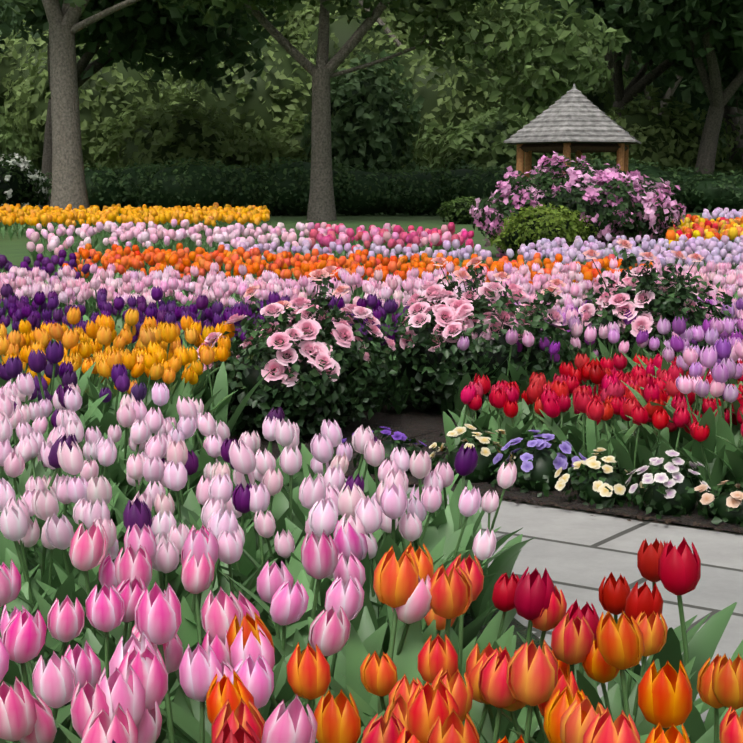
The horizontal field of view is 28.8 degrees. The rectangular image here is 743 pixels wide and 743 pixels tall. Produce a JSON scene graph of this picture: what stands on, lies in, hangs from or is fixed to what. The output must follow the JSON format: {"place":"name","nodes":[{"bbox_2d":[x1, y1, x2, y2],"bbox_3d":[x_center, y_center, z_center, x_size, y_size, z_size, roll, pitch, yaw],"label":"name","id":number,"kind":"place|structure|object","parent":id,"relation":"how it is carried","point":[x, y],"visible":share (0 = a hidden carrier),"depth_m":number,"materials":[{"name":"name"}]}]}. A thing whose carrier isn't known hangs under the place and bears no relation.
{"place":"outdoors","nodes":[
{"label":"outdoors","id":0,"kind":"place"},
{"bbox_2d":[0,211,742,534],"bbox_3d":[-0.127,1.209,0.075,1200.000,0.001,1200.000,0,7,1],"label":"ground","id":1,"kind":"structure","parent":0,"point":[14,251],"depth_m":39.46,"materials":[{"name":"green plant"}]},
{"bbox_2d":[65,609,551,715],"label":"leaves","id":2,"kind":"object","parent":1,"relation":"on","point":[520,628],"depth_m":3.83,"materials":[{"name":"green plant"}]},
{"bbox_2d":[0,372,742,742],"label":"foreground tulips","id":3,"kind":"object","parent":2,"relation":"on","point":[162,580],"visible":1,"depth_m":2.70,"materials":[{"name":"pink plant"}]},
{"bbox_2d":[227,398,477,459],"bbox_3d":[-5.960,-0.241,11.062,15.000,0.001,4.700,5,9,35],"label":"soil bed","id":4,"kind":"object","parent":1,"relation":"on","point":[409,421],"depth_m":7.16,"materials":[{"name":"brown soil"}]},
{"bbox_2d":[196,238,739,442],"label":"rose bushes","id":5,"kind":"object","parent":4,"relation":"on","point":[316,360],"visible":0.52,"depth_m":7.16,"materials":[{"name":"green plant"}]},
{"bbox_2d":[0,0,742,220],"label":"tree","id":6,"kind":"object","parent":1,"relation":"on","point":[227,82],"depth_m":63.99,"materials":[{"name":"green plant"}]},
{"bbox_2d":[0,202,742,297],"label":"tulip flowers","id":7,"kind":"object","parent":1,"relation":"on","point":[716,237],"visible":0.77,"depth_m":19.13,"materials":[{"name":"multicoloured plant"}]},
{"bbox_2d":[0,257,742,491],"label":"tulip flowers","id":8,"kind":"object","parent":1,"relation":"on","point":[104,340],"visible":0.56,"depth_m":7.33,"materials":[{"name":"multicoloured plant"}]},
{"bbox_2d":[0,152,742,215],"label":"hedge bushes","id":9,"kind":"object","parent":1,"relation":"on","point":[281,189],"visible":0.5,"depth_m":56.51,"materials":[{"name":"green plant"}]},
{"bbox_2d":[328,426,742,532],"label":"soil bed","id":10,"kind":"object","parent":1,"relation":"on","point":[559,498],"depth_m":5.51,"materials":[{"name":"brown soil"}]},
{"bbox_2d":[341,424,742,535],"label":"pansies","id":11,"kind":"object","parent":10,"relation":"on","point":[672,490],"visible":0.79,"depth_m":5.41,"materials":[{"name":"multicoloured plant"}]},
{"bbox_2d":[443,352,742,495],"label":"red tulips","id":12,"kind":"object","parent":10,"relation":"on","point":[588,416],"visible":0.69,"depth_m":5.97,"materials":[{"name":"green plant"}]},
{"bbox_2d":[436,151,686,260],"bbox_3d":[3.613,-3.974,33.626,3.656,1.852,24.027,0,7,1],"label":"flowering shrubs","id":13,"kind":"object","parent":1,"relation":"on","point":[584,200],"visible":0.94,"depth_m":23.23,"materials":[{"name":"pink plant"}]},
{"bbox_2d":[503,84,640,180],"bbox_3d":[3.986,-4.078,28.592,2.818,3.180,2.876,0,7,1],"label":"gazebo","id":14,"kind":"object","parent":1,"relation":"on","point":[576,122],"visible":0.58,"depth_m":27.80,"materials":[{"name":"grey wood"}]},
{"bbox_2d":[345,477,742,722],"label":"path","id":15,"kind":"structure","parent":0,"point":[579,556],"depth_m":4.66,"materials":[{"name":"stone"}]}
]}

